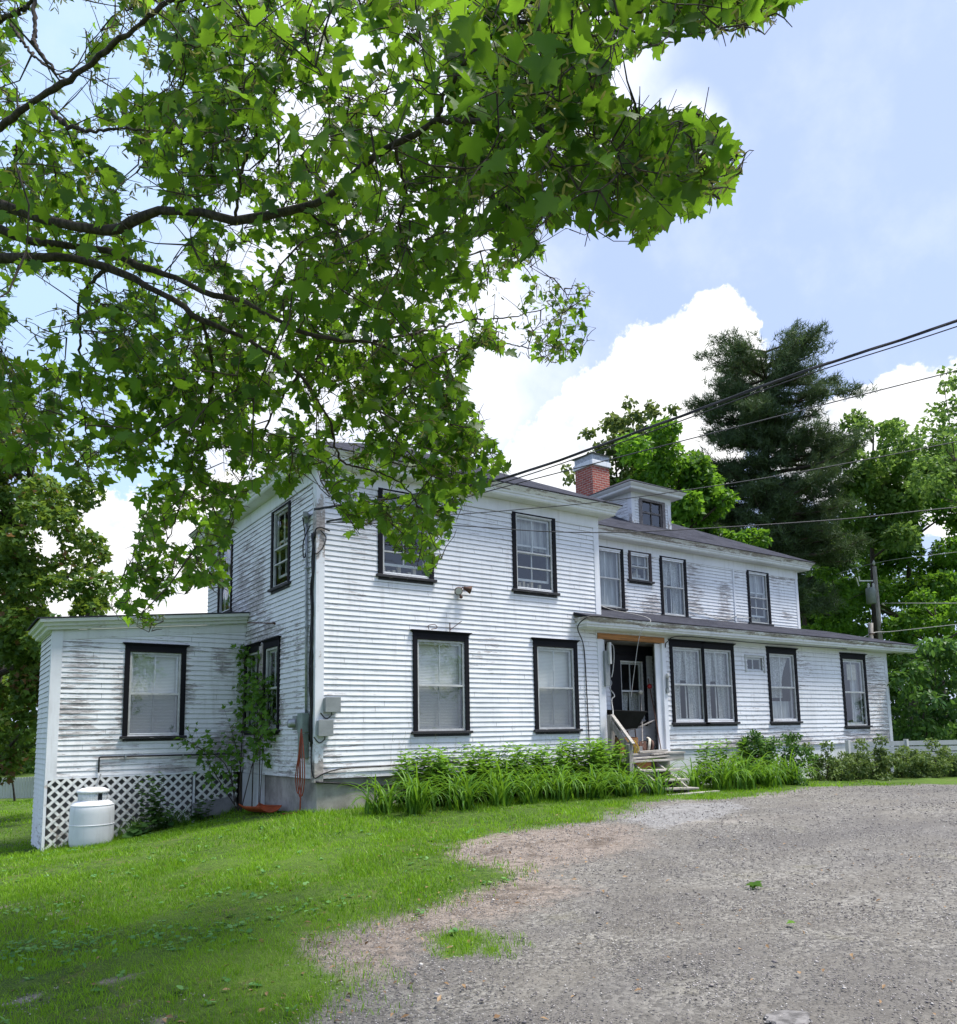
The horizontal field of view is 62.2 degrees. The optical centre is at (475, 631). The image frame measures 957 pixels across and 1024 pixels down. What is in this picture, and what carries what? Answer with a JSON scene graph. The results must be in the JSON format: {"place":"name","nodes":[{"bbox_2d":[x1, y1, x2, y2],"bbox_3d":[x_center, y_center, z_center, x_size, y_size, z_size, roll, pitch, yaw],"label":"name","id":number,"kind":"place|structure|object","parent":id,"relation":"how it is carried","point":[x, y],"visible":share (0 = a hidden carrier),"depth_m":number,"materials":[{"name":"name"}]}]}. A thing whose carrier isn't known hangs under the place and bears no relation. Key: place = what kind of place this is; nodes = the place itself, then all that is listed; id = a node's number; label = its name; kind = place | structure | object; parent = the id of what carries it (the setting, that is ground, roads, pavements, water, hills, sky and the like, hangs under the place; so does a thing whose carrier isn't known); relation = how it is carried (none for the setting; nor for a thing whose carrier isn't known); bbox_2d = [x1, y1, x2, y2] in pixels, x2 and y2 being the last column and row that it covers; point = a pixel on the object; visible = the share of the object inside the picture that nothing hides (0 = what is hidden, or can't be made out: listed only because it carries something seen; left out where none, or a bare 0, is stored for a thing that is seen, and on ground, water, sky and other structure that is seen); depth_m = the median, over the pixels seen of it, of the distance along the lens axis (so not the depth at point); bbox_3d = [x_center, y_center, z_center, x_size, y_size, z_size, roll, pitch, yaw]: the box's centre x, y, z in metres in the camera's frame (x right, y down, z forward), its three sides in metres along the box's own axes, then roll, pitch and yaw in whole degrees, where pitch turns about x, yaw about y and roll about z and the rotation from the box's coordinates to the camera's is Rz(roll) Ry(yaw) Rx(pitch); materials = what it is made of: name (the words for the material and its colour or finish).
{"place":"outdoors","nodes":[
{"label":"outdoors","id":0,"kind":"place"},
{"bbox_2d":[0,738,956,1023],"bbox_3d":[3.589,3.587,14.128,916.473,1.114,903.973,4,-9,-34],"label":"lawn","id":1,"kind":"structure","parent":0,"point":[278,984],"depth_m":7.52,"materials":[{"name":"green plant"}]},
{"bbox_2d":[0,777,34,798],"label":"picket fence","id":2,"kind":"object","parent":1,"relation":"on","point":[26,790],"visible":0.5,"depth_m":30.33,"materials":[{"name":"white wood"}]},
{"bbox_2d":[0,384,118,785],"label":"leafy tree","id":3,"kind":"object","parent":1,"relation":"on","point":[25,574],"visible":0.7,"depth_m":20.57,"materials":[{"name":"green leaf"},{"name":"maple bark"}]},
{"bbox_2d":[68,774,114,847],"bbox_3d":[-7.165,3.337,14.818,0.789,1.307,0.775,-6,-9,33],"label":"propane tank","id":4,"kind":"object","parent":1,"relation":"on","point":[91,814],"visible":0.96,"depth_m":14.52,"materials":[{"name":"metal"}]},
{"bbox_2d":[121,822,151,837],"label":"leafy weed","id":5,"kind":"object","parent":1,"relation":"on","point":[134,831],"visible":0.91,"depth_m":14.72,"materials":[{"name":"green plant"}]},
{"bbox_2d":[134,771,166,831],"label":"leafy weed","id":6,"kind":"object","parent":1,"relation":"on","point":[152,810],"visible":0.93,"depth_m":15.40,"materials":[{"name":"green plant"}]},
{"bbox_2d":[142,803,174,830],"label":"leafy weed","id":7,"kind":"object","parent":1,"relation":"on","point":[168,824],"visible":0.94,"depth_m":15.21,"materials":[{"name":"green plant"}]},
{"bbox_2d":[191,796,234,819],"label":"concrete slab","id":8,"kind":"structure","parent":1,"relation":"on","point":[222,804],"depth_m":16.43,"materials":[{"name":"concrete"}]},
{"bbox_2d":[170,641,280,812],"bbox_3d":[-4.919,1.822,15.880,1.944,3.617,2.350,4,-9,-34],"label":"vine sapling","id":9,"kind":"object","parent":1,"relation":"on","point":[257,698],"visible":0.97,"depth_m":15.99,"materials":[{"name":"green plant"}]},
{"bbox_2d":[0,806,509,1023],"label":"clover","id":10,"kind":"object","parent":1,"relation":"on","point":[157,934],"visible":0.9,"depth_m":6.72,"materials":[{"name":"green plant"}]},
{"bbox_2d":[238,803,281,812],"bbox_3d":[-4.137,3.374,15.175,0.451,0.170,1.152,4,-9,-34],"label":"plastic sled","id":11,"kind":"object","parent":1,"relation":"on","point":[266,808],"visible":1,"depth_m":15.04,"materials":[{"name":"plastic"}]},
{"bbox_2d":[336,774,414,816],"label":"daylily clump","id":12,"kind":"object","parent":1,"relation":"on","point":[383,805],"visible":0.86,"depth_m":13.38,"materials":[{"name":"green plant"}]},
{"bbox_2d":[0,0,808,631],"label":"maple tree","id":13,"kind":"object","parent":1,"relation":"on","point":[562,58],"visible":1,"depth_m":5.49,"materials":[{"name":"green plant"}]},
{"bbox_2d":[387,746,446,806],"bbox_3d":[-1.030,2.604,14.166,1.178,1.113,0.850,4,-9,-34],"label":"leafy weed","id":14,"kind":"object","parent":1,"relation":"on","point":[408,766],"visible":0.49,"depth_m":14.09,"materials":[{"name":"green plant"}]},
{"bbox_2d":[377,763,470,814],"bbox_3d":[-0.907,2.615,13.213,1.566,0.892,1.742,-3,-7,12],"label":"daylily clump","id":15,"kind":"object","parent":1,"relation":"on","point":[415,796],"visible":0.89,"depth_m":13.16,"materials":[{"name":"green plant"}]},
{"bbox_2d":[410,744,453,805],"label":"leafy weed","id":16,"kind":"object","parent":1,"relation":"on","point":[422,756],"visible":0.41,"depth_m":14.25,"materials":[{"name":"green plant"}]},
{"bbox_2d":[426,747,467,805],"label":"leafy weed","id":17,"kind":"object","parent":1,"relation":"on","point":[448,761],"visible":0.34,"depth_m":14.43,"materials":[{"name":"green plant"}]},
{"bbox_2d":[410,764,513,813],"bbox_3d":[-0.258,2.682,13.708,1.837,0.836,1.723,-2,-7,6],"label":"daylily clump","id":18,"kind":"object","parent":1,"relation":"on","point":[464,803],"visible":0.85,"depth_m":13.68,"materials":[{"name":"green plant"}]},
{"bbox_2d":[26,441,918,850],"bbox_3d":[1.735,-0.350,21.863,24.260,10.865,8.320,4,-9,-34],"label":"farmhouse","id":19,"kind":"object","parent":1,"relation":"on","point":[504,663],"visible":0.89,"depth_m":16.58,"materials":[{"name":"white paint"}]},
{"bbox_2d":[119,642,189,741],"bbox_3d":[-6.738,1.266,16.464,1.300,1.977,0.835,4,-9,-34],"label":"window","id":20,"kind":"structure","parent":19,"relation":"in","point":[153,695],"depth_m":16.28,"materials":[{"name":"grey glass"}]},
{"bbox_2d":[217,539,233,612],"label":"window","id":21,"kind":"structure","parent":19,"relation":"in","point":[224,600],"depth_m":19.16,"materials":[{"name":"black paint"}]},
{"bbox_2d":[241,642,260,734],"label":"window","id":22,"kind":"structure","parent":19,"relation":"in","point":[254,648],"depth_m":17.04,"materials":[{"name":"black paint"}]},
{"bbox_2d":[260,636,280,734],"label":"window","id":23,"kind":"structure","parent":19,"relation":"in","point":[271,646],"depth_m":16.11,"materials":[{"name":"black paint"}]},
{"bbox_2d":[267,500,290,594],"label":"window","id":24,"kind":"structure","parent":19,"relation":"in","point":[280,561],"depth_m":16.19,"materials":[{"name":"black paint"}]},
{"bbox_2d":[287,713,308,757],"bbox_3d":[-3.212,1.864,14.250,0.263,0.800,0.450,4,-9,-34],"label":"electric meter","id":25,"kind":"object","parent":19,"relation":"attached to","point":[299,721],"visible":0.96,"depth_m":14.14,"materials":[{"name":"grey metal"}]},
{"bbox_2d":[282,729,304,814],"bbox_3d":[-3.156,2.464,14.020,0.217,1.496,0.499,12,-15,-61],"label":"extension cord","id":26,"kind":"object","parent":25,"relation":"hanging from","point":[299,759],"visible":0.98,"depth_m":13.98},
{"bbox_2d":[303,511,309,712],"bbox_3d":[-3.093,-0.374,14.421,0.132,3.720,0.280,0,-7,-11],"label":"service mast","id":27,"kind":"object","parent":19,"relation":"attached to","point":[306,516],"visible":1,"depth_m":14.46,"materials":[{"name":"metal"}]},
{"bbox_2d":[313,720,332,742],"bbox_3d":[-2.679,1.749,13.939,0.327,0.409,0.125,4,-9,-34],"label":"utility box","id":28,"kind":"object","parent":19,"relation":"attached to","point":[324,728],"visible":1,"depth_m":13.90,"materials":[{"name":"grey metal"}]},
{"bbox_2d":[320,697,340,718],"bbox_3d":[-2.576,1.350,14.065,0.342,0.389,0.125,4,-9,-34],"label":"utility box","id":29,"kind":"object","parent":19,"relation":"attached to","point":[331,704],"visible":1,"depth_m":14.03,"materials":[{"name":"grey metal"}]},
{"bbox_2d":[302,517,470,786],"bbox_3d":[-1.603,0.419,15.193,3.557,4.961,0.503,4,-9,-34],"label":"cable bundle","id":30,"kind":"object","parent":19,"relation":"attached to","point":[313,553],"visible":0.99,"depth_m":14.21,"materials":[{"name":"black rubber"}]},
{"bbox_2d":[376,487,436,584],"bbox_3d":[-1.554,-1.804,15.724,1.319,1.789,0.835,4,-9,-34],"label":"window","id":31,"kind":"structure","parent":19,"relation":"in","point":[388,561],"depth_m":15.51,"materials":[{"name":"glass"}]},
{"bbox_2d":[410,629,472,736],"bbox_3d":[-0.869,1.048,15.796,1.395,2.051,0.835,4,-9,-34],"label":"window","id":32,"kind":"structure","parent":19,"relation":"in","point":[441,688],"depth_m":15.64,"materials":[{"name":"grey glass"}]},
{"bbox_2d":[511,511,559,597],"bbox_3d":[1.073,-1.623,17.501,1.290,1.789,0.835,4,-9,-34],"label":"window","id":33,"kind":"structure","parent":19,"relation":"in","point":[533,552],"depth_m":17.45,"materials":[{"name":"grey glass"}]},
{"bbox_2d":[531,637,582,733],"bbox_3d":[1.542,1.213,17.427,1.345,2.051,0.835,4,-9,-34],"label":"window","id":34,"kind":"structure","parent":19,"relation":"in","point":[556,698],"depth_m":17.29,"materials":[{"name":"grey glass"}]},
{"bbox_2d":[603,642,613,685],"bbox_3d":[3.022,0.734,17.986,0.256,0.990,0.128,4,-9,-34],"label":"junction box","id":35,"kind":"object","parent":19,"relation":"attached to","point":[607,658],"visible":1,"depth_m":17.95,"materials":[{"name":"grey metal"}]},
{"bbox_2d":[599,546,627,610],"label":"window","id":36,"kind":"structure","parent":19,"relation":"in","point":[611,575],"depth_m":20.72,"materials":[{"name":"grey glass"}]},
{"bbox_2d":[607,710,654,736],"bbox_3d":[3.483,2.315,18.486,1.656,0.978,0.596,4,-9,-34],"label":"wheelbarrow","id":37,"kind":"object","parent":19,"relation":"on","point":[628,720],"visible":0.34,"depth_m":18.31,"materials":[{"name":"black metal"}]},
{"bbox_2d":[616,652,650,725],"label":"window","id":38,"kind":"structure","parent":19,"relation":"in","point":[626,663],"depth_m":19.48,"materials":[{"name":"black paint"}]},
{"bbox_2d":[314,319,956,510],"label":"service cable","id":39,"kind":"object","parent":19,"relation":"attached to","point":[736,395],"visible":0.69,"depth_m":12.65,"materials":[{"name":"rubber"}]},
{"bbox_2d":[627,550,654,585],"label":"window","id":40,"kind":"structure","parent":19,"relation":"in","point":[639,570],"depth_m":21.33,"materials":[{"name":"grey glass"}]},
{"bbox_2d":[326,326,956,520],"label":"service cable","id":41,"kind":"object","parent":19,"relation":"attached to","point":[712,409],"visible":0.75,"depth_m":12.74,"materials":[{"name":"rubber"}]},
{"bbox_2d":[326,370,956,521],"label":"phone line","id":42,"kind":"object","parent":19,"relation":"attached to","point":[708,434],"visible":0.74,"depth_m":13.58,"materials":[{"name":"metal"}]},
{"bbox_2d":[326,441,956,522],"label":"phone line","id":43,"kind":"object","parent":19,"relation":"attached to","point":[694,488],"visible":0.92,"depth_m":13.78,"materials":[{"name":"metal"}]},
{"bbox_2d":[332,507,956,532],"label":"phone line","id":44,"kind":"object","parent":19,"relation":"attached to","point":[695,528],"visible":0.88,"depth_m":13.74,"materials":[{"name":"rubber"}]},
{"bbox_2d":[659,555,690,617],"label":"window","id":45,"kind":"structure","parent":19,"relation":"in","point":[673,579],"depth_m":22.07,"materials":[{"name":"grey glass"}]},
{"bbox_2d":[668,639,710,726],"bbox_3d":[5.027,1.300,19.806,1.360,2.122,0.835,4,-9,-34],"label":"window","id":46,"kind":"structure","parent":19,"relation":"in","point":[683,660],"depth_m":19.71,"materials":[{"name":"grey glass"}]},
{"bbox_2d":[680,641,740,725],"bbox_3d":[5.986,1.366,20.454,1.360,2.122,0.835,4,-9,-34],"label":"window","id":47,"kind":"structure","parent":19,"relation":"in","point":[719,672],"depth_m":20.40,"materials":[{"name":"grey glass"}]},
{"bbox_2d":[744,654,765,672],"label":"window","id":48,"kind":"structure","parent":19,"relation":"in","point":[754,663],"depth_m":21.27,"materials":[{"name":"white glass"}]},
{"bbox_2d":[746,570,773,625],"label":"window","id":49,"kind":"structure","parent":19,"relation":"in","point":[758,589],"depth_m":24.17,"materials":[{"name":"grey glass"}]},
{"bbox_2d":[765,646,802,724],"bbox_3d":[8.190,1.520,21.945,1.430,2.117,0.835,4,-9,-34],"label":"window","id":50,"kind":"structure","parent":19,"relation":"in","point":[784,702],"depth_m":21.88,"materials":[{"name":"grey glass"}]},
{"bbox_2d":[839,652,872,728],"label":"window","id":51,"kind":"structure","parent":19,"relation":"in","point":[854,686],"depth_m":23.90,"materials":[{"name":"white glass"}]},
{"bbox_2d":[453,742,492,802],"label":"leafy weed","id":52,"kind":"object","parent":1,"relation":"on","point":[473,762],"visible":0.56,"depth_m":14.83,"materials":[{"name":"green plant"}]},
{"bbox_2d":[2,794,951,1022],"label":"leaf litter","id":53,"kind":"object","parent":1,"relation":"on","point":[464,985],"visible":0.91,"depth_m":6.15,"materials":[{"name":"brown plant"}]},
{"bbox_2d":[0,555,956,774],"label":"woods","id":54,"kind":"object","parent":1,"relation":"on","point":[863,619],"visible":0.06,"depth_m":62.48,"materials":[{"name":"green plant"}]},
{"bbox_2d":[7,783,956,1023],"bbox_3d":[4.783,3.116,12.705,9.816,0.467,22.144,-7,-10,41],"label":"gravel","id":55,"kind":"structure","parent":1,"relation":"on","point":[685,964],"depth_m":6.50,"materials":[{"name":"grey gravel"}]},
{"bbox_2d":[467,745,505,799],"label":"leafy weed","id":56,"kind":"object","parent":1,"relation":"on","point":[488,754],"visible":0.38,"depth_m":15.14,"materials":[{"name":"green plant"}]},
{"bbox_2d":[480,742,526,799],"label":"leafy weed","id":57,"kind":"object","parent":1,"relation":"on","point":[510,761],"visible":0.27,"depth_m":15.29,"materials":[{"name":"green plant"}]},
{"bbox_2d":[456,751,551,806],"bbox_3d":[0.549,2.635,14.288,1.800,1.030,1.732,4,-9,-34],"label":"daylily clump","id":58,"kind":"object","parent":1,"relation":"on","point":[502,799],"visible":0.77,"depth_m":14.23,"materials":[{"name":"green plant"}]},
{"bbox_2d":[489,744,550,798],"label":"leafy weed","id":59,"kind":"object","parent":1,"relation":"on","point":[525,758],"visible":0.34,"depth_m":15.53,"materials":[{"name":"green plant"}]},
{"bbox_2d":[485,756,575,804],"bbox_3d":[1.054,2.735,14.660,1.714,0.906,1.624,-3,-7,14],"label":"daylily clump","id":60,"kind":"object","parent":1,"relation":"on","point":[527,795],"visible":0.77,"depth_m":14.59,"materials":[{"name":"green plant"}]},
{"bbox_2d":[500,763,569,800],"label":"daylily clump","id":61,"kind":"object","parent":1,"relation":"on","point":[540,796],"visible":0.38,"depth_m":15.16,"materials":[{"name":"green plant"}]},
{"bbox_2d":[514,743,564,794],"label":"leafy weed","id":62,"kind":"object","parent":1,"relation":"on","point":[534,758],"visible":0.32,"depth_m":15.74,"materials":[{"name":"green plant"}]},
{"bbox_2d":[538,744,580,797],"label":"leafy weed","id":63,"kind":"object","parent":1,"relation":"on","point":[564,762],"visible":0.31,"depth_m":15.90,"materials":[{"name":"green plant"}]},
{"bbox_2d":[516,758,611,801],"bbox_3d":[1.573,2.842,15.152,1.942,0.875,1.804,4,-9,-34],"label":"daylily clump","id":64,"kind":"object","parent":1,"relation":"on","point":[563,788],"visible":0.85,"depth_m":15.05,"materials":[{"name":"green plant"}]},
{"bbox_2d":[554,737,594,791],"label":"leafy weed","id":65,"kind":"object","parent":1,"relation":"on","point":[572,757],"visible":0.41,"depth_m":16.24,"materials":[{"name":"green plant"}]},
{"bbox_2d":[390,730,764,802],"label":"tall grass","id":66,"kind":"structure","parent":1,"relation":"on","point":[494,755],"depth_m":15.03,"materials":[{"name":"plant"}]},
{"bbox_2d":[568,738,617,792],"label":"leafy weed","id":67,"kind":"object","parent":1,"relation":"on","point":[594,758],"visible":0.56,"depth_m":16.34,"materials":[{"name":"green plant"}]},
{"bbox_2d":[586,738,618,793],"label":"leafy weed","id":68,"kind":"object","parent":1,"relation":"on","point":[602,752],"visible":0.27,"depth_m":16.70,"materials":[{"name":"green plant"}]},
{"bbox_2d":[564,760,645,800],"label":"daylily clump","id":69,"kind":"object","parent":1,"relation":"on","point":[592,790],"visible":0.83,"depth_m":15.52,"materials":[{"name":"green plant"}]},
{"bbox_2d":[596,737,634,793],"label":"leafy weed","id":70,"kind":"object","parent":1,"relation":"on","point":[623,763],"visible":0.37,"depth_m":16.94,"materials":[{"name":"green plant"}]},
{"bbox_2d":[582,752,658,798],"bbox_3d":[3.116,2.902,16.113,1.814,0.947,1.779,-4,-8,21],"label":"daylily clump","id":71,"kind":"object","parent":1,"relation":"on","point":[627,789],"visible":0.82,"depth_m":15.95,"materials":[{"name":"green plant"}]},
{"bbox_2d":[560,394,681,486],"bbox_3d":[7.106,-2.827,39.081,6.529,18.694,5.710,-4,-8,24],"label":"leafy tree","id":72,"kind":"object","parent":1,"relation":"on","point":[614,424],"visible":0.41,"depth_m":39.32,"materials":[{"name":"green plant"}]},
{"bbox_2d":[607,714,634,789],"bbox_3d":[3.183,2.657,17.355,0.140,1.711,0.732,4,-9,-32],"label":"handrail","id":73,"kind":"object","parent":1,"relation":"on","point":[612,729],"visible":0.69,"depth_m":17.41,"materials":[{"name":"grey wood"}]},
{"bbox_2d":[621,760,704,795],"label":"daylily clump","id":74,"kind":"object","parent":1,"relation":"on","point":[659,788],"visible":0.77,"depth_m":16.45,"materials":[{"name":"green plant"}]},
{"bbox_2d":[634,759,718,795],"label":"porch steps","id":75,"kind":"structure","parent":1,"relation":"on","point":[677,788],"depth_m":17.26,"materials":[{"name":"grey wood"}]},
{"bbox_2d":[613,414,772,548],"bbox_3d":[8.596,-1.985,35.570,10.266,15.957,6.904,4,-9,-34],"label":"leafy tree","id":76,"kind":"object","parent":1,"relation":"on","point":[693,508],"visible":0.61,"depth_m":34.80,"materials":[{"name":"green plant"}]},
{"bbox_2d":[667,756,722,790],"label":"daylily clump","id":77,"kind":"object","parent":1,"relation":"on","point":[694,781],"visible":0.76,"depth_m":17.83,"materials":[{"name":"green plant"}]},
{"bbox_2d":[692,741,721,786],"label":"leafy weed","id":78,"kind":"object","parent":1,"relation":"on","point":[703,756],"visible":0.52,"depth_m":18.75,"materials":[{"name":"green plant"}]},
{"bbox_2d":[685,755,766,790],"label":"daylily clump","id":79,"kind":"object","parent":1,"relation":"on","point":[726,783],"visible":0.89,"depth_m":17.71,"materials":[{"name":"green plant"}]},
{"bbox_2d":[714,746,786,789],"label":"daylily clump","id":80,"kind":"object","parent":1,"relation":"on","point":[745,784],"visible":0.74,"depth_m":18.09,"materials":[{"name":"green plant"}]},
{"bbox_2d":[729,751,806,787],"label":"daylily clump","id":81,"kind":"object","parent":1,"relation":"on","point":[768,778],"visible":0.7,"depth_m":18.54,"materials":[{"name":"green plant"}]},
{"bbox_2d":[732,729,818,785],"bbox_3d":[7.291,3.209,19.796,2.286,1.607,2.089,0,-7,-6],"label":"bramble bush","id":82,"kind":"object","parent":1,"relation":"on","point":[756,736],"visible":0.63,"depth_m":19.52,"materials":[{"name":"green plant"}]},
{"bbox_2d":[677,317,882,619],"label":"pine tree","id":83,"kind":"object","parent":1,"relation":"on","point":[772,500],"visible":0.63,"depth_m":40.46,"materials":[{"name":"green plant"}]},
{"bbox_2d":[715,506,857,631],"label":"leafy tree","id":84,"kind":"object","parent":1,"relation":"on","point":[806,620],"visible":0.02,"depth_m":53.66,"materials":[{"name":"green plant"}]},
{"bbox_2d":[761,748,826,784],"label":"daylily clump","id":85,"kind":"object","parent":1,"relation":"on","point":[790,775],"visible":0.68,"depth_m":19.02,"materials":[{"name":"green plant"}]},
{"bbox_2d":[800,740,857,780],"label":"hedge bush","id":86,"kind":"object","parent":1,"relation":"on","point":[838,769],"visible":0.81,"depth_m":20.52,"materials":[{"name":"green plant"}]},
{"bbox_2d":[801,566,882,637],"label":"leafy tree","id":87,"kind":"object","parent":1,"relation":"on","point":[841,622],"visible":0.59,"depth_m":45.19,"materials":[{"name":"green plant"}]},
{"bbox_2d":[856,560,882,639],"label":"utility pole","id":88,"kind":"object","parent":1,"relation":"on","point":[872,594],"visible":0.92,"depth_m":43.89,"materials":[{"name":"grey wood"}]},
{"bbox_2d":[841,733,900,780],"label":"hedge bush","id":89,"kind":"object","parent":1,"relation":"on","point":[867,767],"visible":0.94,"depth_m":21.03,"materials":[{"name":"green plant"}]},
{"bbox_2d":[819,408,956,638],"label":"leafy tree","id":90,"kind":"object","parent":1,"relation":"on","point":[875,479],"visible":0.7,"depth_m":44.48,"materials":[{"name":"green plant"}]},
{"bbox_2d":[823,440,956,745],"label":"leafy tree","id":91,"kind":"object","parent":1,"relation":"on","point":[940,577],"visible":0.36,"depth_m":48.06,"materials":[{"name":"green plant"}]},
{"bbox_2d":[845,739,956,771],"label":"board fence","id":92,"kind":"object","parent":1,"relation":"on","point":[849,744],"visible":0.48,"depth_m":22.93,"materials":[{"name":"white wood"}]},
{"bbox_2d":[883,737,950,777],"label":"hedge bush","id":93,"kind":"object","parent":1,"relation":"on","point":[923,762],"visible":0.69,"depth_m":21.42,"materials":[{"name":"green plant"}]},
{"bbox_2d":[881,586,956,750],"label":"leafy tree","id":94,"kind":"object","parent":1,"relation":"on","point":[928,617],"visible":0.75,"depth_m":43.02,"materials":[{"name":"green plant"}]},
{"bbox_2d":[886,635,956,763],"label":"leafy bush","id":95,"kind":"object","parent":1,"relation":"on","point":[940,654],"visible":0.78,"depth_m":25.35,"materials":[{"name":"green plant"}]},
{"bbox_2d":[901,363,956,518],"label":"leafy tree","id":96,"kind":"object","parent":1,"relation":"on","point":[946,469],"visible":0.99,"depth_m":36.42,"materials":[{"name":"green plant"}]},
{"bbox_2d":[933,745,956,777],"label":"hedge bush","id":97,"kind":"object","parent":1,"relation":"on","point":[950,762],"visible":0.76,"depth_m":21.84,"materials":[{"name":"green plant"}]},
{"bbox_2d":[0,0,956,726],"label":"sky","id":98,"kind":"structure","parent":0,"point":[843,212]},
{"bbox_2d":[295,784,956,1023],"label":"driveway","id":99,"kind":"structure","parent":0,"point":[854,871],"depth_m":6.47,"materials":[{"name":"grey gravel"}]},
{"bbox_2d":[763,1010,811,1023],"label":"flat stone","id":100,"kind":"object","parent":99,"relation":"on","point":[790,1017],"visible":1,"depth_m":4.35,"materials":[{"name":"stone"}]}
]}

